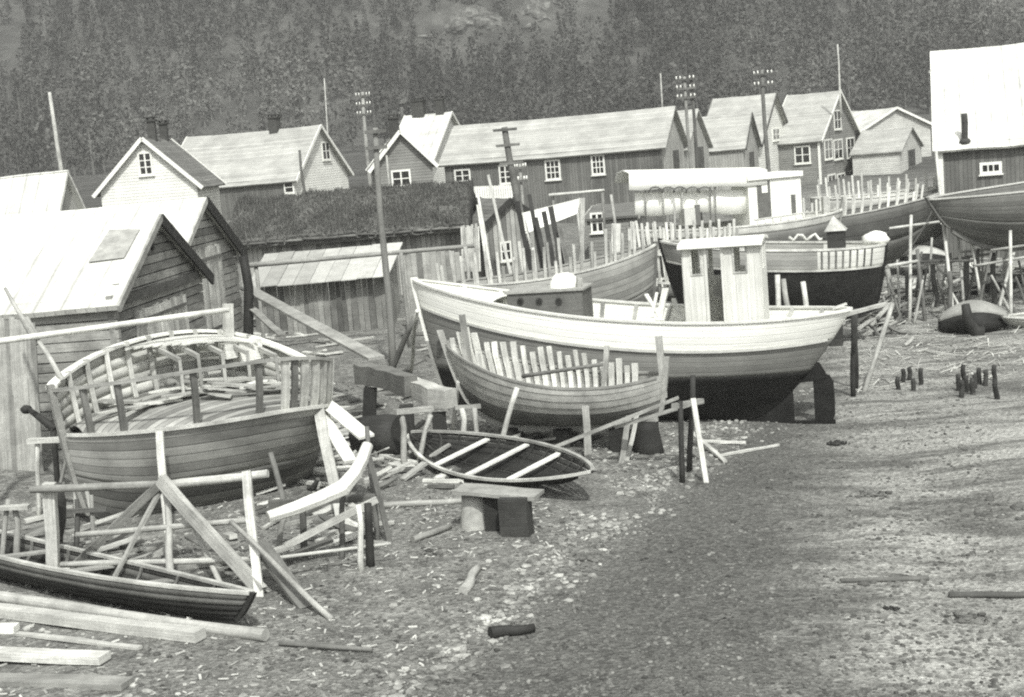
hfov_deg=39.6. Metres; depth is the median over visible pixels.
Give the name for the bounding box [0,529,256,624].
skiff
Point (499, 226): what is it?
lath
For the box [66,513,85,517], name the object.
scrap board
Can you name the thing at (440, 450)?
scrap board
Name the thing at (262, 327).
support post
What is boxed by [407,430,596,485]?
rowing boat
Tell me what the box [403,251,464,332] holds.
plank wall
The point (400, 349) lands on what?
leaning pole
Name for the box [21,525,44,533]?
scrap board
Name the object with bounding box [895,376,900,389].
pile stub
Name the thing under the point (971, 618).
seaweed clump
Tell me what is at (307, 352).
scrap board
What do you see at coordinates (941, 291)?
stick
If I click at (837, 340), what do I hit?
keel block
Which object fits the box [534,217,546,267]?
leaning plank
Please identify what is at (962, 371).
pile stub
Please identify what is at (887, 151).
house
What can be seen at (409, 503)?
plank
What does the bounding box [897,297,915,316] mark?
scrap board
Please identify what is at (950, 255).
stilt
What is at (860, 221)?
boat
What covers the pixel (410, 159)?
house
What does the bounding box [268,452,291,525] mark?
prop
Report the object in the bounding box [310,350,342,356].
scrap board
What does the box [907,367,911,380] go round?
pile stub
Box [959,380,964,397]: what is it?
pile stub
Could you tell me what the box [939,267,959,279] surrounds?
crooked branch
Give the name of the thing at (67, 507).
scrap board
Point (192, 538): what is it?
scrap board
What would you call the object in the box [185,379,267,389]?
loose board
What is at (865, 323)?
scrap board
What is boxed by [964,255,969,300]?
stilt
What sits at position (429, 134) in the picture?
house
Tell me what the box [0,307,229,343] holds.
white pole
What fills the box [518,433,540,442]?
scrap board
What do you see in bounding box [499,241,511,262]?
window
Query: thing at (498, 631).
driftwood
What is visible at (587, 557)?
seaweed clump
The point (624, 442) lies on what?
prop
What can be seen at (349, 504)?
scrap board
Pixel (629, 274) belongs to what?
boat
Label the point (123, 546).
scrap board
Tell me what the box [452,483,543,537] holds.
block bench
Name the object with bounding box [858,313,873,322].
scrap board
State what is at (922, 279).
stilt
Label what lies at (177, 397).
loose board
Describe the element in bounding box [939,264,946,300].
stick
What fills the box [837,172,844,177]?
window
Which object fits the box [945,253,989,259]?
cross pole
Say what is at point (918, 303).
stick
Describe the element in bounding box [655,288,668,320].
loose board
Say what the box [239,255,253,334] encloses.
leaning post
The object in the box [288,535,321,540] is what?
scrap board
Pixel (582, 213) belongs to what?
post
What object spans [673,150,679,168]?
door
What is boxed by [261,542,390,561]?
rod
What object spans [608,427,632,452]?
keel block
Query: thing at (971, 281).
stick
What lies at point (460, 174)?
window
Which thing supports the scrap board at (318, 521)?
on the ground
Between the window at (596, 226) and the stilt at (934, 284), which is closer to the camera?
the stilt at (934, 284)
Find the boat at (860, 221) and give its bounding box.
[802,181,938,264]
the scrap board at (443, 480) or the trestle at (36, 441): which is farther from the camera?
the scrap board at (443, 480)
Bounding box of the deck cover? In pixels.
[549,272,575,288]
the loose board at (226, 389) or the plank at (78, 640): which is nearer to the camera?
the plank at (78, 640)
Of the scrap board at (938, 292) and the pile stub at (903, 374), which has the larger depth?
the scrap board at (938, 292)
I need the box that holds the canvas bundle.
[862,230,889,245]
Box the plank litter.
[846,274,1023,391]
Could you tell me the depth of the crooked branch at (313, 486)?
27.19 m
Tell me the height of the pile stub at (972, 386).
0.544 m
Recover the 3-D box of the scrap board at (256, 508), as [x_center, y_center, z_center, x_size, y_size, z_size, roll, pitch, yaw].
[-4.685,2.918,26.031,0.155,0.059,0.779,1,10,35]
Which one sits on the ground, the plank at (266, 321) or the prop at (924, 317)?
the prop at (924, 317)
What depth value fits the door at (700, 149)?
87.10 m
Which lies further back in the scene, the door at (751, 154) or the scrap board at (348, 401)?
the door at (751, 154)
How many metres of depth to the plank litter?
41.70 m
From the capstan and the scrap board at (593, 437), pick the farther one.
the scrap board at (593, 437)
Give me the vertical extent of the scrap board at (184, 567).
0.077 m
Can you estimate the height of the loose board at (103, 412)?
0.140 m
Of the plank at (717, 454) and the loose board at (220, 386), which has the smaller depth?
the loose board at (220, 386)
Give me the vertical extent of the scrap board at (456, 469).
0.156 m
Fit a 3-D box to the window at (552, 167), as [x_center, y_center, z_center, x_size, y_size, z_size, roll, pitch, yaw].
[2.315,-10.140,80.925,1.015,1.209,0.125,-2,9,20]
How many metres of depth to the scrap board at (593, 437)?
31.31 m
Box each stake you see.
[365,426,380,539]
[368,456,392,544]
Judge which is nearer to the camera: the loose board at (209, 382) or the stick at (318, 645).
the stick at (318, 645)
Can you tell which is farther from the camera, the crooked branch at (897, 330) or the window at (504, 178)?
the window at (504, 178)
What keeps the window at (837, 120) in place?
in the house at (820, 132)
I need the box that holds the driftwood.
[488,623,535,638]
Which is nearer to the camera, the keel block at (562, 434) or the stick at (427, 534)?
the stick at (427, 534)
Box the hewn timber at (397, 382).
[353,362,457,441]
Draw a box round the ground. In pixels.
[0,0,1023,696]
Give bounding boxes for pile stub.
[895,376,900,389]
[900,368,905,382]
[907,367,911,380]
[911,378,915,390]
[918,368,923,384]
[956,374,960,390]
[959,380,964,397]
[960,364,965,379]
[963,375,969,391]
[969,378,975,394]
[972,374,976,388]
[976,367,981,384]
[983,369,987,385]
[991,365,996,379]
[992,380,999,399]
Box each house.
[0,170,85,215]
[92,116,225,214]
[181,114,353,219]
[366,114,438,186]
[399,96,459,183]
[678,108,712,190]
[706,92,787,171]
[777,44,860,184]
[849,127,923,175]
[852,107,931,156]
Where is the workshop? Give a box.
[438,106,686,223]
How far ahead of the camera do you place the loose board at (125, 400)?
26.96 m
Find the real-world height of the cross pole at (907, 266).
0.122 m
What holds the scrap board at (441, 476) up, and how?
on the ground
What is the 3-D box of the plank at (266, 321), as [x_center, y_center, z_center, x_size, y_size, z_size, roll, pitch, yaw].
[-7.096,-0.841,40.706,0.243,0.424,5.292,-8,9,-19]
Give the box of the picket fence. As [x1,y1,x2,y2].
[474,185,512,197]
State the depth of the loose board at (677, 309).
33.82 m
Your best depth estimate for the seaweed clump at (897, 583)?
21.13 m
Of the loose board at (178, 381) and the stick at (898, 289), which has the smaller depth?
the loose board at (178, 381)
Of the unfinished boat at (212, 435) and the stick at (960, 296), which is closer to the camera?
the unfinished boat at (212, 435)
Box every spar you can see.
[521,363,602,377]
[548,189,604,196]
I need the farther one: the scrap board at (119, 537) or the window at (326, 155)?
the window at (326, 155)
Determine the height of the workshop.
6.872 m
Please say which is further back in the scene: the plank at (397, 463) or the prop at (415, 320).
the prop at (415, 320)
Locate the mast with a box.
[48,92,62,170]
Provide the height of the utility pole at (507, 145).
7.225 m
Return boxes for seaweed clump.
[572,553,618,562]
[826,440,849,445]
[855,490,892,498]
[858,573,926,587]
[882,605,900,610]
[953,611,997,624]
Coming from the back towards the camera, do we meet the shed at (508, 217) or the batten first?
the shed at (508, 217)
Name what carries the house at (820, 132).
on the ground
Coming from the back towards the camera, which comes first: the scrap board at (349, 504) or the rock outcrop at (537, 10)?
the rock outcrop at (537, 10)
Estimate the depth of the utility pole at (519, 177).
59.47 m
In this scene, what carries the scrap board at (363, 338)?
on the ground
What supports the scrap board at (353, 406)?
on the ground
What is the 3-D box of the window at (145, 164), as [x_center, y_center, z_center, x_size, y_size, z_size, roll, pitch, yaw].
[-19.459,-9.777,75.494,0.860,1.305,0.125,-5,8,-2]
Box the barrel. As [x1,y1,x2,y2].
[349,414,410,454]
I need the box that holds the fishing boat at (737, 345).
[410,234,852,423]
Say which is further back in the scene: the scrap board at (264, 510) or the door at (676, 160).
the door at (676, 160)
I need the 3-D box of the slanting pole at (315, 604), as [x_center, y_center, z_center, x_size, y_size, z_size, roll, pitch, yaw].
[-3.378,3.208,20.664,0.110,1.181,2.384,-12,11,-43]
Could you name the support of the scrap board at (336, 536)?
on the ground
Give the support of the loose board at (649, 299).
on the fishing boat at (737, 345)
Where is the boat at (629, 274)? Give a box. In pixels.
[435,222,657,301]
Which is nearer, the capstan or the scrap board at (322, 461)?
the capstan
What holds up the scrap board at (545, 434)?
on the ground
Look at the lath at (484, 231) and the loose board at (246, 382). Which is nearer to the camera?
the loose board at (246, 382)
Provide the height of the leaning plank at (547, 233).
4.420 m
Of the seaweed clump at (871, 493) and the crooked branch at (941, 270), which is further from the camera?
the crooked branch at (941, 270)
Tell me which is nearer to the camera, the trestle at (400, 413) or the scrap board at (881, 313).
the trestle at (400, 413)
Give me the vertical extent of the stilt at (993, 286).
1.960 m
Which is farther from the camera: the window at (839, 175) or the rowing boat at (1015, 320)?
the window at (839, 175)
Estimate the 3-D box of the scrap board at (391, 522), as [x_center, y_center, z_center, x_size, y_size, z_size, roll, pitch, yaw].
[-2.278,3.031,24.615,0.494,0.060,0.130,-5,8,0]
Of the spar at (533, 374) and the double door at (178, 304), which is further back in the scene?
the double door at (178, 304)
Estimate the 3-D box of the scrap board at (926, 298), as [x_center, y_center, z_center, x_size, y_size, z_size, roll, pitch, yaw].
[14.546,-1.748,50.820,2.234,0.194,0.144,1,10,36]
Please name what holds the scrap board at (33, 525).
on the ground
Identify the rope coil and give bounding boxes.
[788,233,824,241]
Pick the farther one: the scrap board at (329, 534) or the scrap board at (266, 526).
the scrap board at (266, 526)
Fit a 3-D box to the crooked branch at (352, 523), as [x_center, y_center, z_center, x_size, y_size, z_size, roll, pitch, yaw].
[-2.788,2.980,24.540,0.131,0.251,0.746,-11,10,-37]
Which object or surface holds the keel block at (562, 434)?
on the ground
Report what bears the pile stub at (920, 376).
on the ground
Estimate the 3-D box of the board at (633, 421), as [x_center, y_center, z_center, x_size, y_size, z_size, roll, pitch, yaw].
[2.923,1.311,28.451,1.828,0.578,0.220,-1,9,23]
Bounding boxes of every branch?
[307,477,319,490]
[312,468,325,474]
[312,489,351,514]
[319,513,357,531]
[322,482,357,507]
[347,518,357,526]
[367,476,396,490]
[373,451,381,465]
[389,450,410,458]
[840,575,928,582]
[843,328,868,337]
[873,326,879,337]
[887,313,901,329]
[888,324,906,333]
[903,336,913,345]
[930,305,943,312]
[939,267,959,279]
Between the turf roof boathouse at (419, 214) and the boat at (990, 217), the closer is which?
the boat at (990, 217)
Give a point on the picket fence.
(502, 188)
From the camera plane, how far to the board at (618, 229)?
46.73 m
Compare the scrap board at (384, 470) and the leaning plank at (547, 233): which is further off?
the leaning plank at (547, 233)
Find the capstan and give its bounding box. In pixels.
[20,405,59,481]
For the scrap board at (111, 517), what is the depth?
25.66 m
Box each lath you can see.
[476,204,485,250]
[477,194,492,275]
[480,223,486,276]
[487,175,511,273]
[517,241,522,271]
[522,213,532,248]
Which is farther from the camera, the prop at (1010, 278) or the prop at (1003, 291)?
the prop at (1003, 291)
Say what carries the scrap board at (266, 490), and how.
on the ground
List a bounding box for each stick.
[278,640,372,651]
[410,523,451,542]
[610,194,615,222]
[888,282,902,318]
[896,260,900,309]
[913,280,923,323]
[914,251,922,297]
[923,266,928,288]
[927,237,932,292]
[931,275,939,307]
[936,271,946,310]
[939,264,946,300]
[944,281,958,303]
[948,591,1023,597]
[959,249,966,299]
[967,248,978,299]
[979,253,991,299]
[980,247,984,294]
[989,251,997,295]
[990,275,1008,311]
[1000,252,1007,278]
[1001,283,1016,312]
[1015,276,1023,301]
[1018,260,1023,289]
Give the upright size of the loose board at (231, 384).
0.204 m
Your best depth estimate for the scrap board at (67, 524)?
25.54 m
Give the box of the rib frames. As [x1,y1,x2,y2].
[627,219,738,303]
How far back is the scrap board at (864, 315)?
47.12 m
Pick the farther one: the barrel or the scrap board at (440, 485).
the barrel
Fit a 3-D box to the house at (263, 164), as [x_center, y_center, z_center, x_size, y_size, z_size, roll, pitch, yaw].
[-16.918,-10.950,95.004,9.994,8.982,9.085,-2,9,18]
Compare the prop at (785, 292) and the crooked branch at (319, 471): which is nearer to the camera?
the crooked branch at (319, 471)
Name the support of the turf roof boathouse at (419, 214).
on the ground
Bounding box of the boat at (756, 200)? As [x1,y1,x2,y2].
[614,167,845,281]
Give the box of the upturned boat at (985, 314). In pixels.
[938,300,1008,331]
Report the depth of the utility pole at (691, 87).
75.08 m
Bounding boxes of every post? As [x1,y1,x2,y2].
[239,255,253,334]
[254,267,265,338]
[298,150,304,192]
[324,78,327,132]
[386,155,389,185]
[399,252,411,347]
[463,246,470,278]
[552,196,558,264]
[579,198,584,260]
[601,193,605,232]
[660,73,662,106]
[850,308,855,396]
[855,308,858,388]
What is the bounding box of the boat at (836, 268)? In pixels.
[658,216,888,319]
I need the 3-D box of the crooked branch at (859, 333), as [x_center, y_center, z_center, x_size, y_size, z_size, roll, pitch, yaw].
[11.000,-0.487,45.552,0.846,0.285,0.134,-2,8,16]
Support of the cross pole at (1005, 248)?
attached to the stick at (984, 280)
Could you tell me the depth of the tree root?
43.86 m
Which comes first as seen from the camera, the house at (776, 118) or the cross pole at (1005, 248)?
the cross pole at (1005, 248)
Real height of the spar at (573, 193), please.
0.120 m
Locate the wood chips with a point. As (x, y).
(403, 669)
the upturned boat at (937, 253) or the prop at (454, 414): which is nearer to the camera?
the prop at (454, 414)
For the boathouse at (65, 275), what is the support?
on the ground
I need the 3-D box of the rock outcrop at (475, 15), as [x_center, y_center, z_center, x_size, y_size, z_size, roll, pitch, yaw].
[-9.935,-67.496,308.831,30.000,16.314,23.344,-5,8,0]
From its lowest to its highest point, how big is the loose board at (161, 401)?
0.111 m
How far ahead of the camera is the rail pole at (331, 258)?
46.16 m
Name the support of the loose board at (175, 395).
on the unfinished boat at (212, 435)
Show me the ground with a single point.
(1000, 420)
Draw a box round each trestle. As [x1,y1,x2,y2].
[0,495,106,558]
[26,437,95,520]
[268,493,378,571]
[393,404,480,464]
[671,375,708,482]
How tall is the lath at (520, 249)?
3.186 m
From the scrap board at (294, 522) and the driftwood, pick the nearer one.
the driftwood
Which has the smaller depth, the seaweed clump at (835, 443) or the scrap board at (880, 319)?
the seaweed clump at (835, 443)
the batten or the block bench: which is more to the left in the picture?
the block bench
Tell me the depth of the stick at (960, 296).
51.07 m
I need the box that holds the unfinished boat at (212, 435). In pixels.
[45,303,333,519]
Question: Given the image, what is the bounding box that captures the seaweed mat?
[850,497,1023,527]
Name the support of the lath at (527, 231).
on the ground
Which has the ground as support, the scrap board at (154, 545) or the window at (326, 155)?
the scrap board at (154, 545)
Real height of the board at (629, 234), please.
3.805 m
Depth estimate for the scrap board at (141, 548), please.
23.28 m
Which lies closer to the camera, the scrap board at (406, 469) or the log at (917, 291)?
the scrap board at (406, 469)
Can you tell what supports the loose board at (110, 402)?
on the unfinished boat at (212, 435)
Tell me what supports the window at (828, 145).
in the house at (820, 132)
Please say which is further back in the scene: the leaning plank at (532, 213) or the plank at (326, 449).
the leaning plank at (532, 213)
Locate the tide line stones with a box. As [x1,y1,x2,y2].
[0,388,813,696]
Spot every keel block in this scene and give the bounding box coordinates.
[498,427,523,441]
[553,428,578,447]
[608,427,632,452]
[831,324,843,346]
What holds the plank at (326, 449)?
on the ground
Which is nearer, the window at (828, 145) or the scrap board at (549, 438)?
the scrap board at (549, 438)
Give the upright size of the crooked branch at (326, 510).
0.457 m
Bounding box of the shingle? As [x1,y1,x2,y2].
[111,327,1023,696]
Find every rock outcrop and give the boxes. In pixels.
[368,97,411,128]
[394,0,535,43]
[520,0,561,22]
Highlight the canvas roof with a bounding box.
[522,198,584,270]
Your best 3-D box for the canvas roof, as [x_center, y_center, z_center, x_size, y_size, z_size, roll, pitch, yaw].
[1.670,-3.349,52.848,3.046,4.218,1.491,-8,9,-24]
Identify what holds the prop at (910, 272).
on the ground
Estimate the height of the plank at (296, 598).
0.761 m
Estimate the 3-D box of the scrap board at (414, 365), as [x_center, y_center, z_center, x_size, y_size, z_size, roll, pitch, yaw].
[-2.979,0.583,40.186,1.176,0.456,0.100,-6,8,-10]
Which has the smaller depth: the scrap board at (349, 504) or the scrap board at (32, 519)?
the scrap board at (349, 504)
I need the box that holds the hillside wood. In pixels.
[0,0,1023,176]
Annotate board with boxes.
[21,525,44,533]
[23,514,43,523]
[23,522,43,528]
[25,527,44,536]
[32,505,73,511]
[64,524,96,534]
[65,520,81,526]
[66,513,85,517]
[83,511,123,524]
[83,534,126,543]
[92,409,116,415]
[96,535,140,552]
[97,399,141,402]
[103,401,140,403]
[103,534,128,545]
[110,552,122,556]
[119,539,144,548]
[125,404,150,409]
[127,540,163,558]
[129,547,164,559]
[130,546,146,552]
[133,398,182,404]
[148,384,199,393]
[155,549,179,566]
[161,389,217,397]
[166,389,220,398]
[167,379,206,383]
[174,564,223,570]
[176,553,196,557]
[184,535,204,544]
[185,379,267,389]
[198,377,254,380]
[199,388,232,397]
[202,386,251,392]
[203,385,234,387]
[207,381,239,383]
[212,382,274,389]
[222,532,236,539]
[227,377,276,381]
[238,504,267,513]
[243,383,310,388]
[254,483,285,494]
[255,381,299,383]
[257,498,279,505]
[258,507,276,513]
[261,519,280,529]
[263,382,334,384]
[281,337,312,344]
[282,537,333,559]
[284,514,317,526]
[286,333,317,337]
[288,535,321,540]
[291,506,321,520]
[297,479,328,486]
[297,514,334,524]
[301,351,328,355]
[305,349,326,355]
[309,340,330,341]
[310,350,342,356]
[311,518,323,523]
[314,529,338,542]
[315,343,335,347]
[316,453,357,463]
[318,465,350,468]
[321,456,384,464]
[326,336,374,343]
[328,528,373,545]
[330,531,352,539]
[332,392,347,397]
[336,398,359,404]
[343,403,362,410]
[345,503,363,511]
[349,447,389,464]
[353,539,388,546]
[364,465,391,479]
[373,520,394,525]
[379,466,404,479]
[380,466,414,471]
[387,460,413,472]
[399,332,423,336]
[400,462,427,480]
[401,359,426,370]
[415,419,425,429]
[422,478,464,482]
[427,484,454,487]
[429,443,450,456]
[434,469,451,478]
[445,467,461,478]
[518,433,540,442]
[527,432,550,436]
[534,437,555,440]
[578,435,603,441]
[611,223,620,251]
[614,406,689,428]
[628,228,635,248]
[644,294,663,320]
[650,292,658,317]
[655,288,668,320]
[671,298,684,321]
[845,310,881,321]
[847,316,893,326]
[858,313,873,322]
[858,317,875,330]
[865,303,889,328]
[868,321,896,335]
[869,319,903,335]
[880,310,914,317]
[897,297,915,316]
[900,297,947,301]
[900,300,947,304]
[917,288,958,295]
[982,288,1022,300]
[996,263,1002,271]
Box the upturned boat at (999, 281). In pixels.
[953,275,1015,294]
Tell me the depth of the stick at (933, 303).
49.83 m
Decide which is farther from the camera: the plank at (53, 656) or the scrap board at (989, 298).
the scrap board at (989, 298)
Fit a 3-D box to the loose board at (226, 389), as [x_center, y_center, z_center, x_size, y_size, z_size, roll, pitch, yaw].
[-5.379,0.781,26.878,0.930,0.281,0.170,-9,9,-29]
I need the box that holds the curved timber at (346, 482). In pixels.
[266,442,372,522]
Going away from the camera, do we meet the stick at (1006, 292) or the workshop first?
the stick at (1006, 292)
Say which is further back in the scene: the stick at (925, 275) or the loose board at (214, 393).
the stick at (925, 275)
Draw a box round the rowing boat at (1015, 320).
[999,312,1023,328]
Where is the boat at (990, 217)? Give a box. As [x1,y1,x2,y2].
[924,181,1023,250]
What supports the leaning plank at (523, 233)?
on the ground
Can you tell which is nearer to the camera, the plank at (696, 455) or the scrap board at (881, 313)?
the plank at (696, 455)
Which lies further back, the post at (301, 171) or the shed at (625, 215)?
the post at (301, 171)
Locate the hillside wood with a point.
(470, 101)
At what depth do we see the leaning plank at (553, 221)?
47.56 m
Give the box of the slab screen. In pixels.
[0,317,43,471]
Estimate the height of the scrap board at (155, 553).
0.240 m
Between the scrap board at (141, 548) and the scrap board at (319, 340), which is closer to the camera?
the scrap board at (141, 548)
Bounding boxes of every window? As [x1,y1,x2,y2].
[137,151,154,176]
[283,182,295,194]
[321,141,331,160]
[391,169,410,186]
[454,168,470,181]
[498,165,510,185]
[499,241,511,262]
[544,159,561,181]
[590,154,606,175]
[590,212,603,234]
[772,128,779,141]
[794,145,811,164]
[824,139,832,160]
[827,173,835,181]
[833,110,842,130]
[833,138,842,160]
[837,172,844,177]
[846,137,854,158]
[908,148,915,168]
[979,161,1003,175]
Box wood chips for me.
[0,378,728,696]
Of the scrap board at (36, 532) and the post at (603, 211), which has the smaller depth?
the scrap board at (36, 532)
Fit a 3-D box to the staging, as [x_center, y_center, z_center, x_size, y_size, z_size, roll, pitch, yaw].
[-5.632,2.850,22.187,4.691,1.871,1.268,-1,9,23]
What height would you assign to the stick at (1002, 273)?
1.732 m
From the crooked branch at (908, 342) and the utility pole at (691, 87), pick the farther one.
the utility pole at (691, 87)
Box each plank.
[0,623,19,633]
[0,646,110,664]
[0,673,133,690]
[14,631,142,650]
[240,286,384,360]
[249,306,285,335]
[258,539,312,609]
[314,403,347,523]
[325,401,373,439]
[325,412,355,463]
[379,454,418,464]
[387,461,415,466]
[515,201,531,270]
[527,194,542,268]
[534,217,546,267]
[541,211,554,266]
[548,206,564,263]
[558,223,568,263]
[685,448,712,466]
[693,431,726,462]
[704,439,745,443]
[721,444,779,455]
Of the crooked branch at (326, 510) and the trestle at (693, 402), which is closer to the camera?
the crooked branch at (326, 510)
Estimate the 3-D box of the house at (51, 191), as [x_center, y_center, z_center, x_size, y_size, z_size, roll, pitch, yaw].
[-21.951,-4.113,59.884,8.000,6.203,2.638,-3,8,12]
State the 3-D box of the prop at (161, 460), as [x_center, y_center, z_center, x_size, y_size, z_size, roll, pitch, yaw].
[-6.124,2.339,25.007,0.149,1.790,0.288,-5,8,0]
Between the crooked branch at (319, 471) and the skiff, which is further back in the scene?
the crooked branch at (319, 471)
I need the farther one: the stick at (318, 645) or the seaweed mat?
the seaweed mat
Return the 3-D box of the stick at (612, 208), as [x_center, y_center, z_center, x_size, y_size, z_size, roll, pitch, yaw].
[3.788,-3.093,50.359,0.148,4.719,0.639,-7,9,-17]
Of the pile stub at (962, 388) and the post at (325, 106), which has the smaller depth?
the pile stub at (962, 388)
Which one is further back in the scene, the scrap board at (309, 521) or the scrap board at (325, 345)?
the scrap board at (325, 345)
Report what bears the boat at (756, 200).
on the ground
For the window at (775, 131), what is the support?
in the house at (776, 118)
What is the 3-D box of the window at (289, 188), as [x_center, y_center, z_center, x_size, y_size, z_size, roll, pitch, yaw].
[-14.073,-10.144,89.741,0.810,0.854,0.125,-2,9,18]
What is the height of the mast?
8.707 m
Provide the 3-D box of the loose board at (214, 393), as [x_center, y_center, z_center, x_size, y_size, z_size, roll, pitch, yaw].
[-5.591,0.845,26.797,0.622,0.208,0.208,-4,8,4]
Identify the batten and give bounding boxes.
[556,396,678,446]
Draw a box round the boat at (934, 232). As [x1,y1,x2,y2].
[808,172,942,246]
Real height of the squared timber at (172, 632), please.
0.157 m
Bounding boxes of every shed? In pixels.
[472,197,539,277]
[585,202,645,257]
[702,112,761,189]
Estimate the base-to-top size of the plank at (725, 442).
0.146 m
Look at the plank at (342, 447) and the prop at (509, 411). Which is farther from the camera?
the prop at (509, 411)
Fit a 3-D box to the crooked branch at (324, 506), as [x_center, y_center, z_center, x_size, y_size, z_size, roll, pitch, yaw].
[-3.155,2.671,25.867,0.806,0.461,0.137,-9,9,-29]
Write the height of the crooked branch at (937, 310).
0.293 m
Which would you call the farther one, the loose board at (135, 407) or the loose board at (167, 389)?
the loose board at (167, 389)
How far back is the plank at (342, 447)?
25.91 m
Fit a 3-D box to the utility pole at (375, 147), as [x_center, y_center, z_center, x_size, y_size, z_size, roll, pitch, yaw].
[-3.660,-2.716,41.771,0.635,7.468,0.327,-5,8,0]
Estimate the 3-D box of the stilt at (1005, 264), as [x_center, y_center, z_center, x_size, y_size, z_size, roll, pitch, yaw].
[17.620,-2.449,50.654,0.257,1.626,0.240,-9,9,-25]
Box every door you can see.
[134,293,189,391]
[195,243,226,329]
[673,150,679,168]
[698,146,704,168]
[749,151,754,166]
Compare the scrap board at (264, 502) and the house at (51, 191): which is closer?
the scrap board at (264, 502)
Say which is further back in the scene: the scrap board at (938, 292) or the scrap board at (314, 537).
the scrap board at (938, 292)
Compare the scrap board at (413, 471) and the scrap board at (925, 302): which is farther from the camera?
the scrap board at (925, 302)
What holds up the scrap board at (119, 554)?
on the ground
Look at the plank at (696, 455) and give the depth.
29.43 m
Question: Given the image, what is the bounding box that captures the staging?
[29,469,268,596]
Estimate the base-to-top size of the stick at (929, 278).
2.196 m
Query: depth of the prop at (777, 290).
42.78 m
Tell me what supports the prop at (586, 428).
on the ground
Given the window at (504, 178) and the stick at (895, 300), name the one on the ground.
the stick at (895, 300)
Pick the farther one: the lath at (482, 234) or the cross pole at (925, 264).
the cross pole at (925, 264)
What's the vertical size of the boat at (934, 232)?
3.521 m
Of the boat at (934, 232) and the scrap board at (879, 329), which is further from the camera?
the boat at (934, 232)
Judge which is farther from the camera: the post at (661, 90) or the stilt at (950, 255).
the post at (661, 90)
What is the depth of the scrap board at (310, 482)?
27.73 m
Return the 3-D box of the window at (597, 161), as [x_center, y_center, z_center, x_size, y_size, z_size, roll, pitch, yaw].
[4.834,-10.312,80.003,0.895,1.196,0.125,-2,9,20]
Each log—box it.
[0,591,269,640]
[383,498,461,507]
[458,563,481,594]
[893,289,932,293]
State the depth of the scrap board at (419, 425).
32.78 m
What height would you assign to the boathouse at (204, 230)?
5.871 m
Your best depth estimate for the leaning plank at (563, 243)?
47.12 m
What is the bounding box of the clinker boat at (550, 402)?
[437,314,669,430]
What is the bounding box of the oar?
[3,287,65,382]
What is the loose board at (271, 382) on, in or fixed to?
on the unfinished boat at (212, 435)
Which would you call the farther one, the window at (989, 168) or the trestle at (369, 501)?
the window at (989, 168)
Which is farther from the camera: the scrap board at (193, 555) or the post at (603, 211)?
the post at (603, 211)
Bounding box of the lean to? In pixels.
[252,242,402,333]
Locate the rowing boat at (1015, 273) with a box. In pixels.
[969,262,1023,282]
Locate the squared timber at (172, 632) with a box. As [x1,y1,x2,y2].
[0,603,206,642]
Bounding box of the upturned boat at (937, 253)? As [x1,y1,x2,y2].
[900,245,945,265]
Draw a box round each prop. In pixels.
[155,430,166,532]
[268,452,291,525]
[409,309,418,373]
[451,380,459,429]
[501,387,518,434]
[582,406,591,459]
[618,415,630,462]
[625,415,638,460]
[775,275,780,305]
[781,279,789,305]
[800,281,808,305]
[862,303,894,391]
[908,215,912,321]
[916,249,926,320]
[935,151,953,305]
[947,271,952,308]
[957,237,964,301]
[971,244,980,297]
[998,252,1014,307]
[1009,230,1012,313]
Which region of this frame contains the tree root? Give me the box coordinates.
[961,303,984,335]
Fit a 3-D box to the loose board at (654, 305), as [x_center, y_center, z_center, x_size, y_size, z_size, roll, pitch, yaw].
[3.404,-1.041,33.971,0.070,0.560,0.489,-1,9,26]
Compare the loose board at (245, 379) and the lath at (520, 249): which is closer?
the loose board at (245, 379)
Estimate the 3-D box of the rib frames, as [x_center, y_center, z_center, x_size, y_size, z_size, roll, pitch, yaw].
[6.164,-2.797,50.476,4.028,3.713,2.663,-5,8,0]
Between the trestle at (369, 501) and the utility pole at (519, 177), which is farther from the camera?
the utility pole at (519, 177)
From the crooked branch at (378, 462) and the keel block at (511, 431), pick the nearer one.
the crooked branch at (378, 462)
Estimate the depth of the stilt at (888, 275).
49.70 m
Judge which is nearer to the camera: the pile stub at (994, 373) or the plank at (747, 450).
the plank at (747, 450)
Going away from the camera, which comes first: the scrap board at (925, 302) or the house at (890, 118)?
the scrap board at (925, 302)
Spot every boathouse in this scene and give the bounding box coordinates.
[0,196,246,332]
[0,213,213,448]
[228,178,480,299]
[928,43,1023,257]
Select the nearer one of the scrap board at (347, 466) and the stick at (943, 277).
the scrap board at (347, 466)
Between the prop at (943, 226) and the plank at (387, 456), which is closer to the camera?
the plank at (387, 456)
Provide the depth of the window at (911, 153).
112.00 m
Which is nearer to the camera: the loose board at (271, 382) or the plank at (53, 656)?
the plank at (53, 656)
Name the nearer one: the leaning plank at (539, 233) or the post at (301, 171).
the leaning plank at (539, 233)
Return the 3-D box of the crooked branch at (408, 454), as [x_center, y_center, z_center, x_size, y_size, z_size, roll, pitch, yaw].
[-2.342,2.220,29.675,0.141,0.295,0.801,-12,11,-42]
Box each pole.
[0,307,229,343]
[229,519,334,619]
[249,244,474,267]
[355,92,371,185]
[364,128,396,367]
[390,316,413,367]
[493,127,530,255]
[514,163,527,203]
[673,199,675,239]
[675,75,702,220]
[753,70,772,171]
[885,265,924,268]
[898,259,973,262]
[914,262,954,265]
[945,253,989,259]
[961,249,989,252]
[975,256,1023,266]
[990,244,1023,250]
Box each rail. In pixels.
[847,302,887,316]
[886,260,917,267]
[889,220,940,229]
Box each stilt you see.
[885,269,895,308]
[905,264,908,301]
[917,257,924,306]
[930,264,939,307]
[947,252,953,299]
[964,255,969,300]
[975,251,981,296]
[990,252,996,304]
[1002,257,1008,298]

